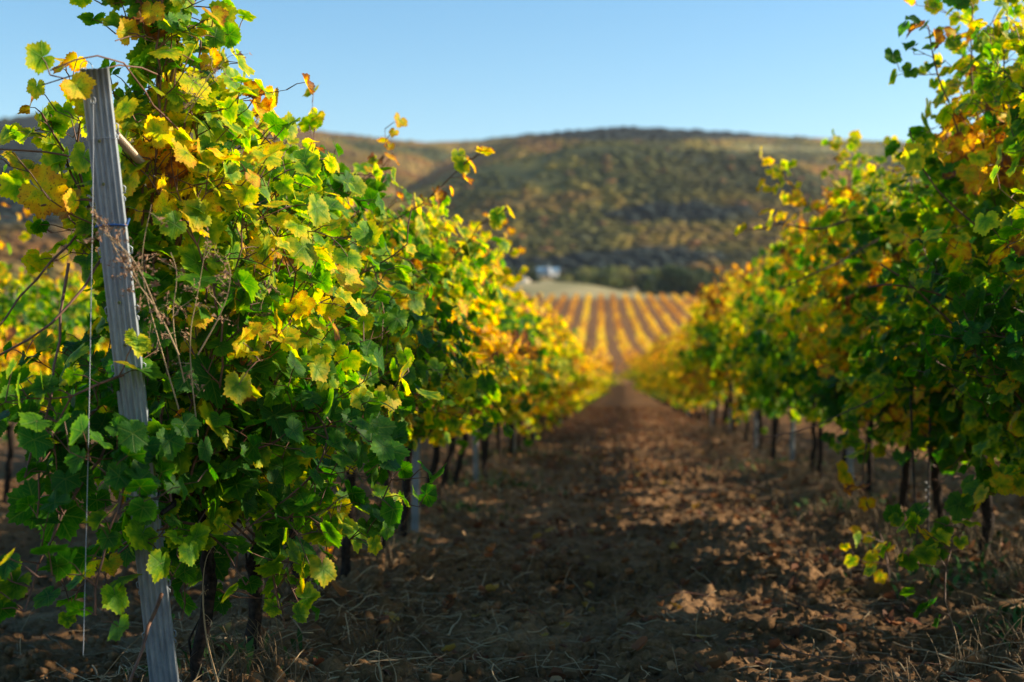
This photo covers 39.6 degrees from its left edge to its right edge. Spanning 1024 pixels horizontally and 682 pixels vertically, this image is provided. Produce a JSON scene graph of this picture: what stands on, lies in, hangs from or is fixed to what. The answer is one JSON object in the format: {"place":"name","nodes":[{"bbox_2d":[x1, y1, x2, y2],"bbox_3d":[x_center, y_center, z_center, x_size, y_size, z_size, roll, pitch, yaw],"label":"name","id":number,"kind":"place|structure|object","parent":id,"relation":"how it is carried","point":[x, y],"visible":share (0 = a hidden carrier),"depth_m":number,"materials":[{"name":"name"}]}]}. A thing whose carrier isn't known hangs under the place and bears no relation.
{"place":"outdoors","nodes":[
{"label":"outdoors","id":0,"kind":"place"},
{"bbox_2d":[0,113,920,288],"bbox_3d":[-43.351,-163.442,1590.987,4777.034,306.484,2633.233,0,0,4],"label":"hills","id":1,"kind":"structure","parent":0,"point":[545,186],"depth_m":907.04,"materials":[{"name":"green plant"}]},
{"bbox_2d":[0,112,921,279],"bbox_3d":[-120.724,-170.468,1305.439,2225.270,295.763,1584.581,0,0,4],"label":"hillside woods","id":2,"kind":"object","parent":1,"relation":"on","point":[668,222],"visible":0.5,"depth_m":869.29,"materials":[{"name":"green plant"}]},
{"bbox_2d":[0,279,1023,681],"bbox_3d":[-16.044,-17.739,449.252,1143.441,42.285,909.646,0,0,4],"label":"ground","id":3,"kind":"structure","parent":0,"point":[626,395],"depth_m":6.62,"materials":[{"name":"soil"}]},
{"bbox_2d":[1,272,21,292],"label":"tree","id":4,"kind":"object","parent":3,"relation":"on","point":[15,276],"visible":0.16,"depth_m":556.43,"materials":[{"name":"yellow plant"}]},
{"bbox_2d":[0,202,31,353],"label":"grapevine","id":5,"kind":"object","parent":3,"relation":"on","point":[12,331],"visible":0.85,"depth_m":8.74,"materials":[{"name":"plant"}]},
{"bbox_2d":[25,267,55,286],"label":"tree","id":6,"kind":"object","parent":3,"relation":"on","point":[49,271],"visible":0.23,"depth_m":574.20,"materials":[{"name":"green plant"}]},
{"bbox_2d":[0,255,96,504],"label":"grapevine","id":7,"kind":"object","parent":3,"relation":"on","point":[34,292],"visible":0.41,"depth_m":9.78,"materials":[{"name":"plant"}]},
{"bbox_2d":[0,274,109,442],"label":"grapevine","id":8,"kind":"object","parent":3,"relation":"on","point":[71,292],"visible":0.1,"depth_m":10.73,"materials":[{"name":"plant"}]},
{"bbox_2d":[37,248,110,407],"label":"grapevine","id":9,"kind":"object","parent":3,"relation":"on","point":[72,266],"visible":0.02,"depth_m":11.48,"materials":[{"name":"plant"}]},
{"bbox_2d":[80,61,181,681],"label":"end post","id":10,"kind":"object","parent":3,"relation":"on","point":[109,197],"visible":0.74,"depth_m":3.52,"materials":[{"name":"wood"}]},
{"bbox_2d":[83,97,95,654],"bbox_3d":[-1.001,0.088,3.353,0.013,1.320,0.077,0,0,-39],"label":"anchor cord","id":11,"kind":"object","parent":10,"relation":"hanging from","point":[93,103],"visible":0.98,"depth_m":3.33,"materials":[{"name":"grey plastic"}]},
{"bbox_2d":[77,206,178,354],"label":"dried weed","id":12,"kind":"object","parent":10,"relation":"attached to","point":[132,268],"visible":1,"depth_m":3.20,"materials":[{"name":"plant"}]},
{"bbox_2d":[201,546,226,681],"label":"dried weed","id":13,"kind":"object","parent":3,"relation":"on","point":[207,638],"visible":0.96,"depth_m":3.84,"materials":[{"name":"plant"}]},
{"bbox_2d":[0,0,446,681],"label":"grapevine","id":14,"kind":"object","parent":3,"relation":"on","point":[200,506],"visible":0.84,"depth_m":3.74,"materials":[{"name":"green plant"}]},
{"bbox_2d":[133,204,233,436],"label":"dried weed","id":15,"kind":"object","parent":14,"relation":"hanging from","point":[186,288],"visible":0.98,"depth_m":3.40,"materials":[{"name":"plant"}]},
{"bbox_2d":[178,48,251,122],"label":"dried weed","id":16,"kind":"object","parent":14,"relation":"attached to","point":[214,72],"visible":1,"depth_m":3.58,"materials":[{"name":"plant"}]},
{"bbox_2d":[230,245,282,371],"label":"dried weed","id":17,"kind":"object","parent":14,"relation":"attached to","point":[268,289],"visible":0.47,"depth_m":3.76,"materials":[{"name":"plant"}]},
{"bbox_2d":[3,73,445,652],"bbox_3d":[-0.883,0.193,4.549,1.259,2.005,2.036,0,0,4],"label":"grapevine","id":18,"kind":"object","parent":3,"relation":"on","point":[329,349],"visible":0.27,"depth_m":4.29,"materials":[{"name":"green plant"}]},
{"bbox_2d":[253,112,494,577],"bbox_3d":[-0.660,0.137,6.291,1.257,2.184,2.037,0,0,4],"label":"grapevine","id":19,"kind":"object","parent":3,"relation":"on","point":[440,252],"visible":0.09,"depth_m":6.29,"materials":[{"name":"green plant"}]},
{"bbox_2d":[241,82,513,601],"bbox_3d":[-0.758,0.131,5.458,1.458,2.172,2.185,0,0,4],"label":"grapevine","id":20,"kind":"object","parent":3,"relation":"on","point":[343,182],"visible":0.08,"depth_m":5.28,"materials":[{"name":"green plant"}]},
{"bbox_2d":[411,438,420,531],"bbox_3d":[-0.550,0.467,8.226,0.059,2.050,0.034,1,0,5],"label":"row post","id":21,"kind":"object","parent":3,"relation":"on","point":[415,521],"visible":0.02,"depth_m":8.21,"materials":[{"name":"metal"}]},
{"bbox_2d":[335,195,514,548],"bbox_3d":[-0.602,0.220,7.137,1.326,2.064,1.669,0,0,4],"label":"grapevine","id":22,"kind":"object","parent":3,"relation":"on","point":[496,217],"visible":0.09,"depth_m":6.86,"materials":[{"name":"green plant"}]},
{"bbox_2d":[107,293,745,393],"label":"distant vine foliage","id":23,"kind":"object","parent":3,"relation":"on","point":[627,351],"visible":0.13,"depth_m":260.21,"materials":[{"name":"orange plant"}]},
{"bbox_2d":[398,235,532,536],"bbox_3d":[-0.479,0.317,7.994,1.315,1.903,1.758,0,0,-35],"label":"grapevine","id":24,"kind":"object","parent":3,"relation":"on","point":[480,402],"visible":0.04,"depth_m":7.74,"materials":[{"name":"green plant"}]},
{"bbox_2d":[405,205,528,512],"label":"grapevine","id":25,"kind":"object","parent":3,"relation":"on","point":[504,348],"visible":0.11,"depth_m":9.10,"materials":[{"name":"yellow plant"}]},
{"bbox_2d":[472,429,478,480],"bbox_3d":[-0.310,0.561,11.816,0.060,2.050,0.034,-1,0,-7],"label":"row post","id":26,"kind":"object","parent":3,"relation":"on","point":[475,464],"visible":0.02,"depth_m":11.80,"materials":[{"name":"metal"}]},
{"bbox_2d":[429,225,537,506],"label":"grapevine","id":27,"kind":"object","parent":3,"relation":"on","point":[511,280],"visible":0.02,"depth_m":10.20,"materials":[{"name":"plant"}]},
{"bbox_2d":[452,247,537,482],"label":"grapevine","id":28,"kind":"object","parent":3,"relation":"on","point":[493,317],"visible":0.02,"depth_m":11.30,"materials":[{"name":"plant"}]},
{"bbox_2d":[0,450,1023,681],"bbox_3d":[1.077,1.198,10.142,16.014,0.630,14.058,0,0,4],"label":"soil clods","id":29,"kind":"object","parent":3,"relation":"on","point":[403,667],"visible":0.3,"depth_m":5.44,"materials":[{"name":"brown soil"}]},
{"bbox_2d":[480,296,549,471],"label":"grapevine","id":30,"kind":"object","parent":3,"relation":"on","point":[529,361],"visible":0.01,"depth_m":13.60,"materials":[{"name":"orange plant"}]},
{"bbox_2d":[477,282,561,476],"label":"grapevine","id":31,"kind":"object","parent":3,"relation":"on","point":[537,385],"visible":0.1,"depth_m":12.38,"materials":[{"name":"plant"}]},
{"bbox_2d":[495,282,558,463],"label":"grapevine","id":32,"kind":"object","parent":3,"relation":"on","point":[515,399],"visible":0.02,"depth_m":14.67,"materials":[{"name":"plant"}]},
{"bbox_2d":[506,291,557,450],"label":"grapevine","id":33,"kind":"object","parent":3,"relation":"on","point":[552,338],"visible":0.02,"depth_m":16.60,"materials":[{"name":"plant"}]},
{"bbox_2d":[493,300,573,453],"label":"grapevine","id":34,"kind":"object","parent":3,"relation":"on","point":[527,419],"visible":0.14,"depth_m":15.57,"materials":[{"name":"yellow plant"}]},
{"bbox_2d":[525,263,542,281],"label":"tree","id":35,"kind":"object","parent":3,"relation":"on","point":[532,275],"visible":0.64,"depth_m":563.02,"materials":[{"name":"green plant"}]},
{"bbox_2d":[494,352,582,447],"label":"grapevine","id":36,"kind":"object","parent":3,"relation":"on","point":[518,421],"visible":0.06,"depth_m":17.87,"materials":[{"name":"yellow plant"}]},
{"bbox_2d":[501,313,586,446],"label":"grapevine","id":37,"kind":"object","parent":3,"relation":"on","point":[576,377],"visible":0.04,"depth_m":19.00,"materials":[{"name":"plant"}]},
{"bbox_2d":[537,266,559,276],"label":"field house","id":38,"kind":"structure","parent":3,"relation":"on","point":[548,271],"depth_m":498.39,"materials":[{"name":"white"}]},
{"bbox_2d":[530,299,573,440],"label":"grapevine","id":39,"kind":"object","parent":3,"relation":"on","point":[549,409],"visible":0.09,"depth_m":19.83,"materials":[{"name":"plant"}]},
{"bbox_2d":[533,332,589,438],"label":"grapevine","id":40,"kind":"object","parent":3,"relation":"on","point":[574,386],"visible":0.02,"depth_m":21.13,"materials":[{"name":"plant"}]},
{"bbox_2d":[540,315,584,430],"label":"grapevine","id":41,"kind":"object","parent":3,"relation":"on","point":[564,402],"visible":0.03,"depth_m":23.30,"materials":[{"name":"plant"}]},
{"bbox_2d":[548,321,578,420],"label":"grapevine","id":42,"kind":"object","parent":3,"relation":"on","point":[571,347],"visible":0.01,"depth_m":25.47,"materials":[{"name":"plant"}]},
{"bbox_2d":[553,275,574,282],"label":"field tree","id":43,"kind":"object","parent":3,"relation":"on","point":[559,278],"visible":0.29,"depth_m":539.72,"materials":[{"name":"green plant"}]},
{"bbox_2d":[541,320,587,434],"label":"grapevine","id":44,"kind":"object","parent":3,"relation":"on","point":[569,355],"visible":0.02,"depth_m":22.24,"materials":[{"name":"plant"}]},
{"bbox_2d":[552,336,584,426],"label":"grapevine","id":45,"kind":"object","parent":3,"relation":"on","point":[581,348],"depth_m":27.02,"materials":[{"name":"yellow plant"}]},
{"bbox_2d":[563,269,578,282],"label":"tree","id":46,"kind":"object","parent":3,"relation":"on","point":[569,272],"visible":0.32,"depth_m":557.52,"materials":[{"name":"green plant"}]},
{"bbox_2d":[119,405,1023,681],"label":"fallen leaves","id":47,"kind":"object","parent":3,"relation":"on","point":[717,661],"visible":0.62,"depth_m":8.49,"materials":[{"name":"brown plant"}]},
{"bbox_2d":[123,446,1023,681],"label":"ground weeds","id":48,"kind":"object","parent":3,"relation":"on","point":[1017,609],"visible":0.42,"depth_m":6.36,"materials":[{"name":"green plant"}]},
{"bbox_2d":[562,346,588,420],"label":"grapevine","id":49,"kind":"object","parent":3,"relation":"on","point":[580,367],"visible":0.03,"depth_m":31.08,"materials":[{"name":"yellow plant"}]},
{"bbox_2d":[557,330,594,423],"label":"grapevine","id":50,"kind":"object","parent":3,"relation":"on","point":[584,359],"visible":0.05,"depth_m":28.84,"materials":[{"name":"plant"}]},
{"bbox_2d":[564,343,599,419],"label":"grapevine","id":51,"kind":"object","parent":3,"relation":"on","point":[585,362],"visible":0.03,"depth_m":32.08,"materials":[{"name":"yellow plant"}]},
{"bbox_2d":[572,359,596,413],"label":"grapevine","id":52,"kind":"object","parent":3,"relation":"on","point":[584,392],"visible":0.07,"depth_m":37.60,"materials":[{"name":"plant"}]},
{"bbox_2d":[576,266,602,285],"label":"tree","id":53,"kind":"object","parent":3,"relation":"on","point":[592,277],"visible":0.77,"depth_m":516.42,"materials":[{"name":"green plant"}]},
{"bbox_2d":[601,265,631,291],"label":"tree","id":54,"kind":"object","parent":3,"relation":"on","point":[612,279],"visible":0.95,"depth_m":517.68,"materials":[{"name":"green plant"}]},
{"bbox_2d":[631,267,652,293],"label":"tree","id":55,"kind":"object","parent":3,"relation":"on","point":[641,272],"visible":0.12,"depth_m":525.57,"materials":[{"name":"green plant"}]},
{"bbox_2d":[638,273,650,292],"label":"tree","id":56,"kind":"object","parent":3,"relation":"on","point":[643,277],"visible":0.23,"depth_m":517.09,"materials":[{"name":"green plant"}]},
{"bbox_2d":[641,342,666,403],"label":"grapevine","id":57,"kind":"object","parent":3,"relation":"on","point":[649,375],"visible":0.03,"depth_m":52.10,"materials":[{"name":"plant"}]},
{"bbox_2d":[643,338,669,406],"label":"grapevine","id":58,"kind":"object","parent":3,"relation":"on","point":[663,384],"visible":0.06,"depth_m":48.72,"materials":[{"name":"plant"}]},
{"bbox_2d":[643,267,670,297],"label":"tree","id":59,"kind":"object","parent":3,"relation":"on","point":[656,274],"visible":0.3,"depth_m":498.04,"materials":[{"name":"green plant"}]},
{"bbox_2d":[646,335,676,408],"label":"grapevine","id":60,"kind":"object","parent":3,"relation":"on","point":[656,356],"visible":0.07,"depth_m":45.29,"materials":[{"name":"plant"}]},
{"bbox_2d":[648,332,679,410],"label":"grapevine","id":61,"kind":"object","parent":3,"relation":"on","point":[668,389],"visible":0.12,"depth_m":42.12,"materials":[{"name":"plant"}]},
{"bbox_2d":[655,340,675,409],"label":"grapevine","id":62,"kind":"object","parent":3,"relation":"on","point":[665,386],"visible":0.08,"depth_m":43.09,"materials":[{"name":"plant"}]},
{"bbox_2d":[653,340,679,411],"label":"grapevine","id":63,"kind":"object","parent":3,"relation":"on","point":[669,380],"visible":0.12,"depth_m":41.09,"materials":[{"name":"plant"}]},
{"bbox_2d":[655,263,682,297],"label":"tree","id":64,"kind":"object","parent":3,"relation":"on","point":[667,284],"visible":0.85,"depth_m":464.64,"materials":[{"name":"green plant"}]},
{"bbox_2d":[653,330,685,413],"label":"grapevine","id":65,"kind":"object","parent":3,"relation":"on","point":[664,374],"visible":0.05,"depth_m":38.92,"materials":[{"name":"plant"}]},
{"bbox_2d":[659,329,684,413],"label":"grapevine","id":66,"kind":"object","parent":3,"relation":"on","point":[666,355],"visible":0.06,"depth_m":37.67,"materials":[{"name":"plant"}]},
{"bbox_2d":[653,325,700,415],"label":"grapevine","id":67,"kind":"object","parent":3,"relation":"on","point":[667,372],"visible":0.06,"depth_m":35.62,"materials":[{"name":"plant"}]},
{"bbox_2d":[664,325,691,417],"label":"grapevine","id":68,"kind":"object","parent":3,"relation":"on","point":[681,329],"visible":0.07,"depth_m":34.31,"materials":[{"name":"plant"}]},
{"bbox_2d":[665,323,693,418],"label":"grapevine","id":69,"kind":"object","parent":3,"relation":"on","point":[670,362],"visible":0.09,"depth_m":33.21,"materials":[{"name":"plant"}]},
{"bbox_2d":[668,323,696,418],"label":"grapevine","id":70,"kind":"object","parent":3,"relation":"on","point":[681,343],"visible":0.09,"depth_m":32.17,"materials":[{"name":"plant"}]},
{"bbox_2d":[672,333,702,420],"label":"grapevine","id":71,"kind":"object","parent":3,"relation":"on","point":[688,389],"visible":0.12,"depth_m":29.92,"materials":[{"name":"plant"}]},
{"bbox_2d":[673,339,708,420],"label":"grapevine","id":72,"kind":"object","parent":3,"relation":"on","point":[676,373],"visible":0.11,"depth_m":31.01,"materials":[{"name":"plant"}]},
{"bbox_2d":[675,266,710,297],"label":"tree","id":73,"kind":"object","parent":3,"relation":"on","point":[690,280],"visible":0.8,"depth_m":455.78,"materials":[{"name":"green plant"}]},
{"bbox_2d":[681,296,715,426],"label":"grapevine","id":74,"kind":"object","parent":3,"relation":"on","point":[689,344],"visible":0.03,"depth_m":26.87,"materials":[{"name":"plant"}]},
{"bbox_2d":[669,343,729,423],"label":"grapevine","id":75,"kind":"object","parent":3,"relation":"on","point":[687,370],"visible":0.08,"depth_m":27.74,"materials":[{"name":"plant"}]},
{"bbox_2d":[678,326,723,422],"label":"grapevine","id":76,"kind":"object","parent":3,"relation":"on","point":[691,390],"visible":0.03,"depth_m":28.59,"materials":[{"name":"plant"}]},
{"bbox_2d":[684,297,723,428],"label":"grapevine","id":77,"kind":"object","parent":3,"relation":"on","point":[692,340],"visible":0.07,"depth_m":25.53,"materials":[{"name":"plant"}]},
{"bbox_2d":[677,263,752,435],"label":"grapevine","id":78,"kind":"object","parent":3,"relation":"on","point":[711,326],"visible":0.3,"depth_m":20.88,"materials":[{"name":"plant"}]},
{"bbox_2d":[705,272,726,294],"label":"tree","id":79,"kind":"object","parent":3,"relation":"on","point":[716,277],"visible":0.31,"depth_m":464.96,"materials":[{"name":"green plant"}]},
{"bbox_2d":[692,284,740,431],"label":"grapevine","id":80,"kind":"object","parent":3,"relation":"on","point":[727,396],"visible":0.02,"depth_m":23.37,"materials":[{"name":"plant"}]},
{"bbox_2d":[655,592,782,606],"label":"pruned twig","id":81,"kind":"object","parent":3,"relation":"on","point":[715,597],"visible":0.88,"depth_m":6.15,"materials":[{"name":"wood"}]},
{"bbox_2d":[689,310,750,422],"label":"grapevine","id":82,"kind":"object","parent":3,"relation":"on","point":[692,319],"visible":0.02,"depth_m":24.10,"materials":[{"name":"plant"}]},
{"bbox_2d":[684,267,758,431],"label":"grapevine","id":83,"kind":"object","parent":3,"relation":"on","point":[700,319],"visible":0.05,"depth_m":22.27,"materials":[{"name":"plant"}]},
{"bbox_2d":[702,272,761,442],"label":"grapevine","id":84,"kind":"object","parent":3,"relation":"on","point":[717,345],"visible":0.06,"depth_m":19.96,"materials":[{"name":"plant"}]},
{"bbox_2d":[712,274,758,445],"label":"grapevine","id":85,"kind":"object","parent":3,"relation":"on","point":[729,301],"visible":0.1,"depth_m":19.12,"materials":[{"name":"plant"}]},
{"bbox_2d":[711,241,796,461],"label":"grapevine","id":86,"kind":"object","parent":3,"relation":"on","point":[737,331],"visible":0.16,"depth_m":15.68,"materials":[{"name":"plant"}]},
{"bbox_2d":[723,270,787,449],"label":"grapevine","id":87,"kind":"object","parent":3,"relation":"on","point":[747,379],"visible":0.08,"depth_m":17.76,"materials":[{"name":"plant"}]},
{"bbox_2d":[754,399,757,448],"bbox_3d":[3.125,0.625,18.231,0.061,2.358,0.034,0,0,14],"label":"row post","id":88,"kind":"object","parent":3,"relation":"on","point":[755,424],"visible":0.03,"depth_m":18.22,"materials":[{"name":"metal"}]},
{"bbox_2d":[723,239,800,445],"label":"grapevine","id":89,"kind":"object","parent":3,"relation":"on","point":[748,281],"visible":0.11,"depth_m":16.72,"materials":[{"name":"plant"}]},
{"bbox_2d":[732,215,826,472],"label":"grapevine","id":90,"kind":"object","parent":3,"relation":"on","point":[763,346],"visible":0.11,"depth_m":13.48,"materials":[{"name":"green plant"}]},
{"bbox_2d":[746,255,816,458],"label":"grapevine","id":91,"kind":"object","parent":3,"relation":"on","point":[781,369],"visible":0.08,"depth_m":14.44,"materials":[{"name":"plant"}]},
{"bbox_2d":[751,201,833,481],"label":"grapevine","id":92,"kind":"object","parent":3,"relation":"on","point":[798,359],"visible":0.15,"depth_m":12.38,"materials":[{"name":"plant"}]},
{"bbox_2d":[790,397,794,460],"bbox_3d":[2.852,0.526,14.438,0.059,2.358,0.034,1,0,18],"label":"row post","id":93,"kind":"object","parent":3,"relation":"on","point":[792,438],"visible":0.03,"depth_m":14.43,"materials":[{"name":"metal"}]},
{"bbox_2d":[757,189,879,488],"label":"grapevine","id":94,"kind":"object","parent":3,"relation":"on","point":[784,313],"visible":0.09,"depth_m":11.33,"materials":[{"name":"yellow plant"}]},
{"bbox_2d":[787,163,904,498],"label":"grapevine","id":95,"kind":"object","parent":3,"relation":"on","point":[804,321],"visible":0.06,"depth_m":10.14,"materials":[{"name":"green plant"}]},
{"bbox_2d":[846,248,853,495],"bbox_3d":[2.549,0.430,10.750,0.059,2.358,0.034,-1,0,-9],"label":"row post","id":96,"kind":"object","parent":3,"relation":"on","point":[850,462],"visible":0.02,"depth_m":10.74,"materials":[{"name":"metal"}]},
{"bbox_2d":[771,637,941,664],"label":"pruned twig","id":97,"kind":"object","parent":3,"relation":"on","point":[784,645],"visible":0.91,"depth_m":4.83,"materials":[{"name":"wood"}]},
{"bbox_2d":[756,129,969,508],"bbox_3d":[2.312,-0.001,8.948,1.618,2.642,2.520,0,0,4],"label":"grapevine","id":98,"kind":"object","parent":3,"relation":"on","point":[835,349],"visible":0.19,"depth_m":8.80,"materials":[{"name":"green plant"}]},
{"bbox_2d":[734,135,1004,526],"bbox_3d":[2.220,0.012,8.143,1.965,2.556,1.737,0,0,4],"label":"grapevine","id":99,"kind":"object","parent":3,"relation":"on","point":[873,247],"visible":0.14,"depth_m":8.03,"materials":[{"name":"green plant"}]},
{"bbox_2d":[756,57,1021,583],"bbox_3d":[2.355,-0.032,7.207,1.629,2.587,2.609,0,0,24],"label":"grapevine","id":100,"kind":"object","parent":3,"relation":"on","point":[893,360],"visible":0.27,"depth_m":6.77,"materials":[{"name":"green plant"}]},
{"bbox_2d":[909,395,917,544],"bbox_3d":[1.975,0.765,6.973,0.052,1.000,0.012,0,0,4],"label":"steel rod","id":101,"kind":"object","parent":3,"relation":"on","point":[913,471],"visible":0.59,"depth_m":6.97,"materials":[{"name":"grey metal"}]},
{"bbox_2d":[925,396,930,531],"bbox_3d":[2.069,0.767,7.066,0.032,1.000,0.021,0,0,4],"label":"steel rod","id":102,"kind":"object","parent":3,"relation":"on","point":[928,483],"visible":0.63,"depth_m":7.06,"materials":[{"name":"silver metal"}]},
{"bbox_2d":[863,0,1023,632],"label":"grapevine","id":103,"kind":"object","parent":3,"relation":"on","point":[960,136],"visible":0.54,"depth_m":5.74,"materials":[{"name":"green plant"}]},
{"bbox_2d":[904,0,1023,504],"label":"grapevine","id":104,"kind":"object","parent":3,"relation":"on","point":[983,298],"visible":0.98,"depth_m":5.15,"materials":[{"name":"green plant"}]},
{"bbox_2d":[0,0,1023,141],"label":"sky","id":105,"kind":"structure","parent":0,"point":[456,70],"materials":[{"name":"blue"}]},
{"bbox_2d":[13,418,1023,681],"bbox_3d":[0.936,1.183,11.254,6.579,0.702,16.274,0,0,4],"label":"dry grass","id":106,"kind":"structure","parent":0,"point":[376,652],"depth_m":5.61,"materials":[{"name":"plant"}]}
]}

